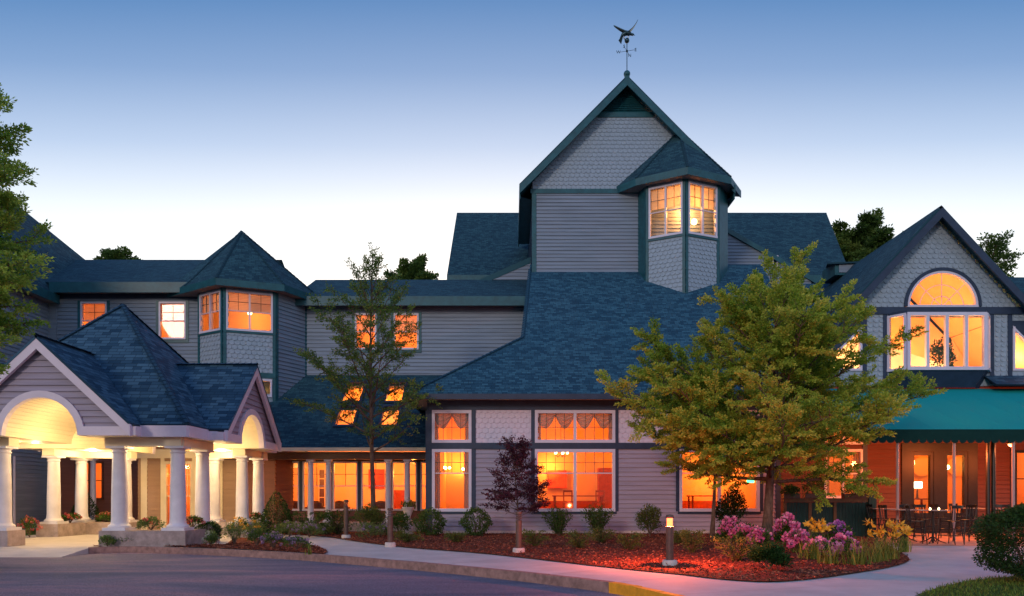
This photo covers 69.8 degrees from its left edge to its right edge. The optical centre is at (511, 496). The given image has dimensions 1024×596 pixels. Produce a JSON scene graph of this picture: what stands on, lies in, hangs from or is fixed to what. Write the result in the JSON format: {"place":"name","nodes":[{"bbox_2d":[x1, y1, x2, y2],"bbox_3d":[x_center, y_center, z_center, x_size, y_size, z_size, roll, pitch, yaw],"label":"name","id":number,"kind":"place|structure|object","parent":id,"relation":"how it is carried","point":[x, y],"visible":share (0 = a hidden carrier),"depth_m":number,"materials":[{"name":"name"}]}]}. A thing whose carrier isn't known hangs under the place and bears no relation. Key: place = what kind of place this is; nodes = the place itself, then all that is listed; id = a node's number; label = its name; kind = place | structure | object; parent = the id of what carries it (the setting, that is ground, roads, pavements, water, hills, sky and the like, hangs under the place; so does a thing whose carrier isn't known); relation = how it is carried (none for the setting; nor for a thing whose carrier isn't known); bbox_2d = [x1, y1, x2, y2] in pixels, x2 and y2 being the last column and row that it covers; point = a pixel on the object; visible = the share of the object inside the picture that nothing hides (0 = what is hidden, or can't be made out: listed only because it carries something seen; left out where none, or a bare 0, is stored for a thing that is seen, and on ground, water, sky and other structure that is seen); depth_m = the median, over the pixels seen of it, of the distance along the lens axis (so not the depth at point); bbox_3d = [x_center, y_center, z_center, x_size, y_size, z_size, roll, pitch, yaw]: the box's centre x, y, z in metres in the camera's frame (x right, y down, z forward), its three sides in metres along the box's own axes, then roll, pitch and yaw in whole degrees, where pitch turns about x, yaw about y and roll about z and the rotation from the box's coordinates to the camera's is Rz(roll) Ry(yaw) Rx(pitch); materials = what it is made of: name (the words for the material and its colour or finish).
{"place":"outdoors","nodes":[
{"label":"outdoors","id":0,"kind":"place"},
{"bbox_2d":[0,83,57,378],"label":"tall tree","id":1,"kind":"object","parent":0,"point":[10,203],"visible":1,"depth_m":16.59,"materials":[{"name":"green plant"}]},
{"bbox_2d":[0,548,87,556],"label":"driveway apron","id":2,"kind":"object","parent":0,"point":[35,552],"visible":0.46,"depth_m":21.79,"materials":[{"name":"concrete"}]},
{"bbox_2d":[25,530,474,568],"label":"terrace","id":3,"kind":"structure","parent":0,"point":[33,533],"depth_m":31.20,"materials":[{"name":"concrete"}]},
{"bbox_2d":[0,70,1023,532],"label":"inn building","id":4,"kind":"structure","parent":3,"relation":"on","point":[576,268],"depth_m":35.30,"materials":[{"name":"paint"}]},
{"bbox_2d":[74,461,103,499],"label":"window","id":5,"kind":"structure","parent":4,"relation":"in","point":[102,462],"depth_m":35.94,"materials":[{"name":"brown wood"}]},
{"bbox_2d":[80,302,106,326],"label":"window","id":6,"kind":"structure","parent":4,"relation":"in","point":[89,311],"depth_m":36.13,"materials":[{"name":"glass"}]},
{"bbox_2d":[159,302,185,339],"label":"window","id":7,"kind":"structure","parent":4,"relation":"in","point":[168,311],"depth_m":36.07,"materials":[{"name":"white metal"}]},
{"bbox_2d":[163,461,192,527],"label":"window","id":8,"kind":"structure","parent":4,"relation":"in","point":[166,463],"depth_m":33.13,"materials":[{"name":"orange glass"}]},
{"bbox_2d":[199,290,219,333],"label":"window","id":9,"kind":"structure","parent":4,"relation":"in","point":[211,305],"depth_m":34.93,"materials":[{"name":"white metal"}]},
{"bbox_2d":[226,290,272,332],"bbox_3d":[-12.439,-8.750,34.824,2.080,1.885,0.232,0,0,-20],"label":"window","id":10,"kind":"structure","parent":4,"relation":"in","point":[238,301],"depth_m":34.84,"materials":[{"name":"orange glass"}]},
{"bbox_2d":[302,461,325,510],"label":"window","id":11,"kind":"structure","parent":4,"relation":"in","point":[303,462],"depth_m":34.13,"materials":[{"name":"white wood"}]},
{"bbox_2d":[318,469,325,506],"bbox_3d":[-10.021,-0.448,38.712,0.383,2.022,0.055,0,0,0],"label":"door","id":12,"kind":"structure","parent":4,"relation":"attached to","point":[321,489],"depth_m":38.72,"materials":[{"name":"wood"}]},
{"bbox_2d":[332,461,357,510],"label":"window","id":13,"kind":"structure","parent":4,"relation":"in","point":[333,462],"depth_m":34.13,"materials":[{"name":"white wood"}]},
{"bbox_2d":[392,461,416,510],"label":"window","id":14,"kind":"structure","parent":4,"relation":"in","point":[393,462],"depth_m":34.13,"materials":[{"name":"white metal"}]},
{"bbox_2d":[394,313,418,349],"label":"window","id":15,"kind":"structure","parent":4,"relation":"in","point":[415,316],"depth_m":37.05,"materials":[{"name":"brown metal"}]},
{"bbox_2d":[432,410,470,442],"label":"window","id":16,"kind":"structure","parent":4,"relation":"in","point":[440,418],"depth_m":30.84,"materials":[{"name":"brown metal"}]},
{"bbox_2d":[432,449,470,511],"bbox_3d":[-2.525,-0.680,30.852,1.654,2.620,0.285,0,0,0],"label":"window","id":17,"kind":"structure","parent":4,"relation":"in","point":[436,462],"depth_m":30.82,"materials":[{"name":"white metal"}]},
{"bbox_2d":[446,474,463,507],"bbox_3d":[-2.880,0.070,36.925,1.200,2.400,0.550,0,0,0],"label":"window pane","id":18,"kind":"structure","parent":4,"relation":"in","point":[454,490],"depth_m":36.65,"materials":[{"name":"orange glass"}]},
{"bbox_2d":[548,470,566,487],"bbox_3d":[2.280,-0.880,37.150,0.960,0.900,0.100,0,0,0],"label":"painting","id":19,"kind":"object","parent":4,"relation":"attached to","point":[558,481],"visible":1,"depth_m":37.10},
{"bbox_2d":[535,410,614,442],"bbox_3d":[2.640,-2.935,30.850,3.364,1.370,0.280,0,0,0],"label":"window","id":20,"kind":"structure","parent":4,"relation":"in","point":[605,418],"depth_m":30.83,"materials":[{"name":"brown metal"}]},
{"bbox_2d":[535,449,614,511],"bbox_3d":[2.640,-0.680,30.805,3.364,2.620,0.190,0,0,0],"label":"window","id":21,"kind":"structure","parent":4,"relation":"in","point":[574,509],"depth_m":30.73,"materials":[{"name":"white metal"}]},
{"bbox_2d":[597,468,611,507],"bbox_3d":[5.280,-0.080,36.925,1.920,2.700,0.550,0,0,0],"label":"cabinet","id":22,"kind":"object","parent":4,"relation":"attached to","point":[604,481],"visible":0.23,"depth_m":36.65,"materials":[{"name":"red wood"}]},
{"bbox_2d":[648,181,682,238],"bbox_3d":[7.706,-14.300,36.788,1.727,2.590,0.232,0,0,28],"label":"window","id":23,"kind":"structure","parent":4,"relation":"in","point":[665,196],"depth_m":36.76,"materials":[{"name":"yellow metal"}]},
{"bbox_2d":[688,181,717,237],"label":"window","id":24,"kind":"structure","parent":4,"relation":"in","point":[700,195],"depth_m":36.73,"materials":[{"name":"yellow metal"}]},
{"bbox_2d":[679,449,759,511],"bbox_3d":[8.690,-0.680,30.805,3.364,2.620,0.190,0,0,0],"label":"window","id":25,"kind":"structure","parent":4,"relation":"in","point":[757,509],"depth_m":30.73,"materials":[{"name":"white metal"}]},
{"bbox_2d":[824,449,862,497],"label":"window","id":26,"kind":"structure","parent":4,"relation":"in","point":[858,457],"depth_m":31.52,"materials":[{"name":"white metal"}]},
{"bbox_2d":[887,313,906,371],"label":"window","id":27,"kind":"structure","parent":4,"relation":"in","point":[904,315],"depth_m":31.14,"materials":[{"name":"white glass"}]},
{"bbox_2d":[803,389,1023,539],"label":"awning","id":28,"kind":"object","parent":4,"relation":"attached to","point":[986,416],"visible":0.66,"depth_m":27.13,"materials":[{"name":"teal fabric"}]},
{"bbox_2d":[914,457,927,476],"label":"window","id":29,"kind":"structure","parent":4,"relation":"attached to","point":[921,466],"depth_m":36.70,"materials":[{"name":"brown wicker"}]},
{"bbox_2d":[911,452,933,516],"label":"window","id":30,"kind":"structure","parent":4,"relation":"in","point":[930,455],"depth_m":31.43,"materials":[{"name":"black metal"}]},
{"bbox_2d":[907,271,978,306],"bbox_3d":[18.450,-8.895,31.510,3.060,1.570,0.180,0,0,0],"label":"window","id":31,"kind":"structure","parent":4,"relation":"in","point":[975,300],"depth_m":31.43,"materials":[{"name":"white wood"}]},
{"bbox_2d":[930,336,957,365],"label":"potted plant","id":32,"kind":"object","parent":4,"relation":"on","point":[938,351],"visible":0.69,"depth_m":31.89,"materials":[{"name":"green plant"}]},
{"bbox_2d":[907,312,987,369],"bbox_3d":[18.275,-6.530,30.885,3.341,2.430,0.190,0,0,0],"label":"window","id":33,"kind":"structure","parent":4,"relation":"in","point":[926,315],"depth_m":30.82,"materials":[{"name":"white wood"}]},
{"bbox_2d":[944,452,967,516],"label":"window","id":34,"kind":"structure","parent":4,"relation":"in","point":[964,455],"depth_m":31.43,"materials":[{"name":"black metal"}]},
{"bbox_2d":[987,313,990,371],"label":"window","id":35,"kind":"structure","parent":4,"relation":"in","point":[988,315],"depth_m":31.09,"materials":[{"name":"white glass"}]},
{"bbox_2d":[1012,326,1023,370],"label":"window","id":36,"kind":"structure","parent":4,"relation":"in","point":[1015,332],"depth_m":31.43,"materials":[{"name":"white glass"}]},
{"bbox_2d":[976,229,1023,276],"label":"distant tree","id":37,"kind":"object","parent":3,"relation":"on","point":[997,254],"visible":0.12,"depth_m":57.20,"materials":[{"name":"green plant"}]},
{"bbox_2d":[0,553,622,595],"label":"road","id":38,"kind":"structure","parent":0,"point":[128,574],"depth_m":15.40,"materials":[{"name":"grey asphalt"}]},
{"bbox_2d":[88,546,613,592],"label":"kerb","id":39,"kind":"structure","parent":38,"relation":"on","point":[567,581],"depth_m":17.86,"materials":[{"name":"grey concrete"}]},
{"bbox_2d":[609,582,683,595],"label":"painted kerb","id":40,"kind":"structure","parent":38,"relation":"on","point":[623,589],"depth_m":12.63,"materials":[{"name":"yellow paint"}]},
{"bbox_2d":[383,253,438,279],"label":"distant tree","id":41,"kind":"object","parent":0,"point":[414,268],"visible":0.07,"depth_m":59.33,"materials":[{"name":"green plant"}]},
{"bbox_2d":[0,532,1023,595],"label":"walkway","id":42,"kind":"structure","parent":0,"point":[922,569],"depth_m":15.34,"materials":[{"name":"concrete"}]},
{"bbox_2d":[17,515,42,536],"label":"flowering plant","id":43,"kind":"object","parent":42,"relation":"on","point":[26,526],"visible":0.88,"depth_m":27.89,"materials":[{"name":"green plant"}]},
{"bbox_2d":[0,304,281,546],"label":"entrance portico","id":44,"kind":"structure","parent":42,"relation":"on","point":[121,386],"depth_m":24.33,"materials":[{"name":"blue tile"}]},
{"bbox_2d":[135,516,165,529],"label":"flowering plant","id":45,"kind":"object","parent":44,"relation":"on","point":[144,521],"visible":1,"depth_m":23.17,"materials":[{"name":"green plant"}]},
{"bbox_2d":[91,537,327,553],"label":"island mulch","id":46,"kind":"object","parent":42,"relation":"on","point":[241,540],"visible":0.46,"depth_m":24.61,"materials":[{"name":"brown wood"}]},
{"bbox_2d":[220,521,246,544],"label":"island plant","id":47,"kind":"object","parent":46,"relation":"on","point":[234,534],"visible":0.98,"depth_m":23.36,"materials":[{"name":"green plant"}]},
{"bbox_2d":[259,531,286,547],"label":"island plant","id":48,"kind":"object","parent":46,"relation":"on","point":[274,537],"visible":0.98,"depth_m":21.79,"materials":[{"name":"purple plant"}]},
{"bbox_2d":[279,535,312,549],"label":"island plant","id":49,"kind":"object","parent":46,"relation":"on","point":[298,540],"visible":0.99,"depth_m":21.00,"materials":[{"name":"green plant"}]},
{"bbox_2d":[259,491,293,533],"bbox_3d":[-9.426,0.648,29.509,1.378,1.792,1.402,0,0,0],"label":"cone shrub","id":50,"kind":"object","parent":42,"relation":"on","point":[278,519],"visible":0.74,"depth_m":29.30,"materials":[{"name":"green plant"}]},
{"bbox_2d":[268,520,307,536],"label":"flower clump","id":51,"kind":"object","parent":42,"relation":"on","point":[294,526],"visible":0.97,"depth_m":27.37,"materials":[{"name":"green plant"}]},
{"bbox_2d":[385,508,395,546],"bbox_3d":[-3.776,0.969,22.784,0.340,1.241,0.340,0,0,0],"label":"bollard light","id":52,"kind":"object","parent":42,"relation":"on","point":[390,543],"visible":0.98,"depth_m":22.71,"materials":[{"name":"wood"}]},
{"bbox_2d":[0,0,1023,285],"label":"sky","id":53,"kind":"structure","parent":0,"point":[318,131],"materials":[{"name":"blue"}]},
{"bbox_2d":[274,531,909,580],"bbox_3d":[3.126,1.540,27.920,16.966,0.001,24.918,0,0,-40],"label":"mulch bed","id":54,"kind":"object","parent":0,"point":[660,543],"visible":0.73,"depth_m":19.18,"materials":[{"name":"red wood"}]},
{"bbox_2d":[290,510,330,533],"bbox_3d":[-8.133,1.069,29.841,1.704,1.015,1.524,0,0,35],"label":"juniper","id":55,"kind":"object","parent":54,"relation":"on","point":[317,517],"visible":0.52,"depth_m":29.79,"materials":[{"name":"green plant"}]},
{"bbox_2d":[316,508,356,533],"bbox_3d":[-7.085,1.025,29.975,1.670,1.112,1.565,0,0,36],"label":"juniper","id":56,"kind":"object","parent":54,"relation":"on","point":[333,523],"visible":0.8,"depth_m":29.86,"materials":[{"name":"green plant"}]},
{"bbox_2d":[284,241,443,535],"bbox_3d":[-5.433,-4.332,29.131,4.894,11.774,6.133,0,0,36],"label":"slender tree","id":57,"kind":"object","parent":54,"relation":"on","point":[368,369],"visible":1,"depth_m":28.69,"materials":[{"name":"green plant"}]},
{"bbox_2d":[355,522,383,538],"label":"flower clump","id":58,"kind":"object","parent":54,"relation":"on","point":[371,527],"visible":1,"depth_m":26.80,"materials":[{"name":"green plant"}]},
{"bbox_2d":[354,502,387,533],"bbox_3d":[-5.506,0.876,28.795,1.449,1.341,1.617,0,0,0],"label":"shrub","id":59,"kind":"object","parent":54,"relation":"on","point":[368,512],"visible":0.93,"depth_m":28.53,"materials":[{"name":"green plant"}]},
{"bbox_2d":[393,511,412,532],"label":"shrub","id":60,"kind":"object","parent":54,"relation":"on","point":[403,522],"visible":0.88,"depth_m":28.77,"materials":[{"name":"green plant"}]},
{"bbox_2d":[393,529,424,541],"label":"juniper","id":61,"kind":"object","parent":54,"relation":"on","point":[407,537],"visible":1,"depth_m":24.69,"materials":[{"name":"green plant"}]},
{"bbox_2d":[411,506,446,535],"bbox_3d":[-3.201,0.990,28.865,1.335,1.250,1.319,0,0,-40],"label":"round shrub","id":62,"kind":"object","parent":54,"relation":"on","point":[442,522],"visible":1,"depth_m":28.73,"materials":[{"name":"green plant"}]},
{"bbox_2d":[458,506,492,535],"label":"round shrub","id":63,"kind":"object","parent":54,"relation":"on","point":[467,527],"visible":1,"depth_m":28.69,"materials":[{"name":"green plant"}]},
{"bbox_2d":[478,435,550,519],"bbox_3d":[0.218,-0.445,28.240,2.742,3.998,2.788,0,0,-20],"label":"purple maple","id":64,"kind":"object","parent":54,"relation":"on","point":[516,457],"visible":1,"depth_m":28.11,"materials":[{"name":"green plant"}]},
{"bbox_2d":[513,511,524,552],"bbox_3d":[0.188,0.997,20.283,0.340,1.187,0.340,0,0,0],"label":"bollard light","id":65,"kind":"object","parent":54,"relation":"on","point":[518,548],"visible":0.97,"depth_m":20.21,"materials":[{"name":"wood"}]},
{"bbox_2d":[522,528,552,545],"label":"juniper","id":66,"kind":"object","parent":54,"relation":"on","point":[533,538],"visible":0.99,"depth_m":22.69,"materials":[{"name":"green plant"}]},
{"bbox_2d":[541,501,573,535],"bbox_3d":[1.776,0.860,28.332,1.314,1.373,1.201,0,0,0],"label":"vase shrub","id":67,"kind":"object","parent":54,"relation":"on","point":[558,523],"visible":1,"depth_m":28.24,"materials":[{"name":"green plant"}]},
{"bbox_2d":[562,529,596,547],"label":"juniper","id":68,"kind":"object","parent":54,"relation":"on","point":[578,541],"visible":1,"depth_m":21.80,"materials":[{"name":"green plant"}]},
{"bbox_2d":[580,503,614,532],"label":"vase shrub","id":69,"kind":"object","parent":54,"relation":"on","point":[595,520],"visible":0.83,"depth_m":28.53,"materials":[{"name":"green plant"}]},
{"bbox_2d":[585,526,616,542],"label":"juniper","id":70,"kind":"object","parent":54,"relation":"on","point":[602,537],"visible":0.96,"depth_m":24.35,"materials":[{"name":"green plant"}]},
{"bbox_2d":[614,531,646,549],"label":"juniper","id":71,"kind":"object","parent":54,"relation":"on","point":[630,544],"visible":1,"depth_m":21.23,"materials":[{"name":"green plant"}]},
{"bbox_2d":[634,503,663,535],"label":"shrub","id":72,"kind":"object","parent":54,"relation":"on","point":[653,517],"visible":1,"depth_m":28.36,"materials":[{"name":"green plant"}]},
{"bbox_2d":[662,514,676,565],"bbox_3d":[3.537,0.996,16.467,0.340,1.188,0.340,0,0,0],"label":"bollard light","id":73,"kind":"object","parent":54,"relation":"on","point":[669,560],"visible":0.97,"depth_m":16.39,"materials":[{"name":"concrete"}]},
{"bbox_2d":[678,528,706,551],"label":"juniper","id":74,"kind":"object","parent":54,"relation":"on","point":[691,543],"visible":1,"depth_m":20.21,"materials":[{"name":"green plant"}]},
{"bbox_2d":[674,370,742,538],"bbox_3d":[7.398,-1.634,26.856,3.031,6.384,3.280,0,0,0],"label":"slim tree","id":75,"kind":"object","parent":54,"relation":"on","point":[712,530],"visible":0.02,"depth_m":26.93,"materials":[{"name":"brown plant"}]},
{"bbox_2d":[714,515,738,543],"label":"flowering bush","id":76,"kind":"object","parent":54,"relation":"on","point":[727,525],"visible":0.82,"depth_m":22.63,"materials":[{"name":"pink plant"}]},
{"bbox_2d":[715,486,749,522],"bbox_3d":[8.232,0.532,27.572,1.347,2.024,1.320,0,0,-32],"label":"yew","id":77,"kind":"object","parent":54,"relation":"on","point":[727,509],"visible":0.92,"depth_m":27.46,"materials":[{"name":"green plant"}]},
{"bbox_2d":[710,534,759,560],"bbox_3d":[5.324,1.216,17.491,1.133,0.679,1.244,0,0,0],"label":"orange shrub","id":78,"kind":"object","parent":54,"relation":"on","point":[730,550],"visible":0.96,"depth_m":17.36,"materials":[{"name":"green plant"}]},
{"bbox_2d":[731,522,757,547],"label":"flowering bush","id":79,"kind":"object","parent":54,"relation":"on","point":[742,529],"visible":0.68,"depth_m":21.70,"materials":[{"name":"pink plant"}]},
{"bbox_2d":[746,526,773,545],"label":"flowering bush","id":80,"kind":"object","parent":54,"relation":"on","point":[764,535],"visible":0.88,"depth_m":21.14,"materials":[{"name":"pink plant"}]},
{"bbox_2d":[747,541,793,569],"bbox_3d":[5.397,1.238,15.342,0.847,0.620,0.880,0,0,-33],"label":"dark yew","id":81,"kind":"object","parent":54,"relation":"on","point":[773,552],"visible":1,"depth_m":15.21,"materials":[{"name":"green plant"}]},
{"bbox_2d":[594,240,948,543],"bbox_3d":[8.489,-3.249,24.305,10.089,9.617,9.206,0,0,33],"label":"shade tree","id":82,"kind":"object","parent":54,"relation":"on","point":[794,343],"visible":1,"depth_m":22.92,"materials":[{"name":"green plant"}]},
{"bbox_2d":[772,512,801,547],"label":"flowering bush","id":83,"kind":"object","parent":54,"relation":"on","point":[786,522],"visible":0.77,"depth_m":21.80,"materials":[{"name":"pink plant"}]},
{"bbox_2d":[781,528,809,549],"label":"flowering bush","id":84,"kind":"object","parent":54,"relation":"on","point":[792,538],"visible":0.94,"depth_m":20.11,"materials":[{"name":"pink plant"}]},
{"bbox_2d":[794,538,834,559],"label":"grass clump","id":85,"kind":"object","parent":54,"relation":"on","point":[813,550],"visible":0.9,"depth_m":18.02,"materials":[{"name":"green plant"}]},
{"bbox_2d":[803,517,834,540],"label":"daylily","id":86,"kind":"object","parent":54,"relation":"on","point":[823,527],"visible":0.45,"depth_m":21.26,"materials":[{"name":"yellow plant"}]},
{"bbox_2d":[802,536,835,556],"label":"flowering bush","id":87,"kind":"object","parent":54,"relation":"on","point":[819,539],"visible":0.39,"depth_m":18.36,"materials":[{"name":"pink plant"}]},
{"bbox_2d":[783,491,877,537],"bbox_3d":[12.105,0.680,28.000,3.510,1.780,0.340,0,0,0],"label":"patio fence","id":88,"kind":"object","parent":54,"relation":"on","point":[853,515],"visible":0.51,"depth_m":28.00,"materials":[{"name":"green paint"}]},
{"bbox_2d":[780,483,799,497],"bbox_3d":[10.622,-0.216,27.993,0.750,0.588,0.749,0,0,0],"label":"planter box","id":89,"kind":"object","parent":88,"relation":"on","point":[791,490],"visible":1,"depth_m":27.88,"materials":[{"name":"green plant"}]},
{"bbox_2d":[800,475,828,497],"bbox_3d":[11.535,-0.403,28.032,1.036,0.958,0.956,0,0,0],"label":"planter box","id":90,"kind":"object","parent":88,"relation":"on","point":[821,484],"visible":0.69,"depth_m":27.88,"materials":[{"name":"green plant"}]},
{"bbox_2d":[812,541,852,564],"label":"grass clump","id":91,"kind":"object","parent":54,"relation":"on","point":[829,560],"visible":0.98,"depth_m":16.78,"materials":[{"name":"green plant"}]},
{"bbox_2d":[818,519,857,540],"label":"flowering bush","id":92,"kind":"object","parent":54,"relation":"on","point":[840,527],"visible":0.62,"depth_m":21.66,"materials":[{"name":"purple plant"}]},
{"bbox_2d":[827,532,861,556],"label":"flowering bush","id":93,"kind":"object","parent":54,"relation":"on","point":[843,540],"visible":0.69,"depth_m":18.72,"materials":[{"name":"pink plant"}]},
{"bbox_2d":[829,536,886,564],"bbox_3d":[7.887,1.205,16.654,1.323,0.650,1.324,0,0,28],"label":"grass clump","id":94,"kind":"object","parent":54,"relation":"on","point":[862,560],"visible":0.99,"depth_m":16.56,"materials":[{"name":"green plant"}]},
{"bbox_2d":[857,537,904,562],"bbox_3d":[8.611,1.243,17.347,1.089,0.573,1.140,0,0,13],"label":"grass clump","id":95,"kind":"object","parent":54,"relation":"on","point":[879,556],"visible":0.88,"depth_m":17.27,"materials":[{"name":"green plant"}]},
{"bbox_2d":[860,517,912,559],"bbox_3d":[9.184,1.025,18.127,1.158,1.035,1.259,0,0,43],"label":"daylily","id":96,"kind":"object","parent":54,"relation":"on","point":[889,524],"visible":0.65,"depth_m":18.01,"materials":[{"name":"yellow plant"}]},
{"bbox_2d":[888,525,913,552],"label":"daylily","id":97,"kind":"object","parent":54,"relation":"on","point":[906,542],"visible":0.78,"depth_m":20.25,"materials":[{"name":"green plant"}]},
{"bbox_2d":[774,533,1023,545],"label":"patio","id":98,"kind":"structure","parent":0,"point":[958,540],"depth_m":26.06,"materials":[{"name":"concrete"}]},
{"bbox_2d":[937,505,964,544],"bbox_3d":[14.344,0.924,23.972,0.535,1.273,0.634,0,0,-20],"label":"patio chair","id":99,"kind":"object","parent":98,"relation":"on","point":[954,507],"visible":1,"depth_m":23.80,"materials":[{"name":"black metal"}]},
{"bbox_2d":[952,505,977,541],"bbox_3d":[15.593,0.924,25.205,0.634,1.273,0.535,0,0,-10],"label":"patio chair","id":100,"kind":"object","parent":98,"relation":"on","point":[975,513],"visible":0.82,"depth_m":25.30,"materials":[{"name":"black metal"}]},
{"bbox_2d":[915,576,1023,595],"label":"lawn corner","id":101,"kind":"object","parent":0,"point":[958,584],"visible":0.4,"depth_m":12.36,"materials":[{"name":"plant"}]},
{"bbox_2d":[917,574,1023,595],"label":"grass","id":102,"kind":"structure","parent":101,"relation":"on","point":[980,584],"depth_m":12.35,"materials":[{"name":"plant"}]},
{"bbox_2d":[969,503,1023,579],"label":"clipped bush","id":103,"kind":"object","parent":101,"relation":"on","point":[1011,518],"visible":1,"depth_m":13.19,"materials":[{"name":"green plant"}]},
{"label":"ground","id":104,"kind":"structure","parent":0,"visible":0},
{"bbox_2d":[92,245,142,259],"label":"distant tree","id":105,"kind":"object","parent":104,"relation":"on","point":[121,253],"visible":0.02,"depth_m":61.35,"materials":[{"name":"green plant"}]},
{"bbox_2d":[831,207,894,261],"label":"distant tree","id":106,"kind":"object","parent":104,"relation":"on","point":[866,236],"visible":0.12,"depth_m":60.58,"materials":[{"name":"green plant"}]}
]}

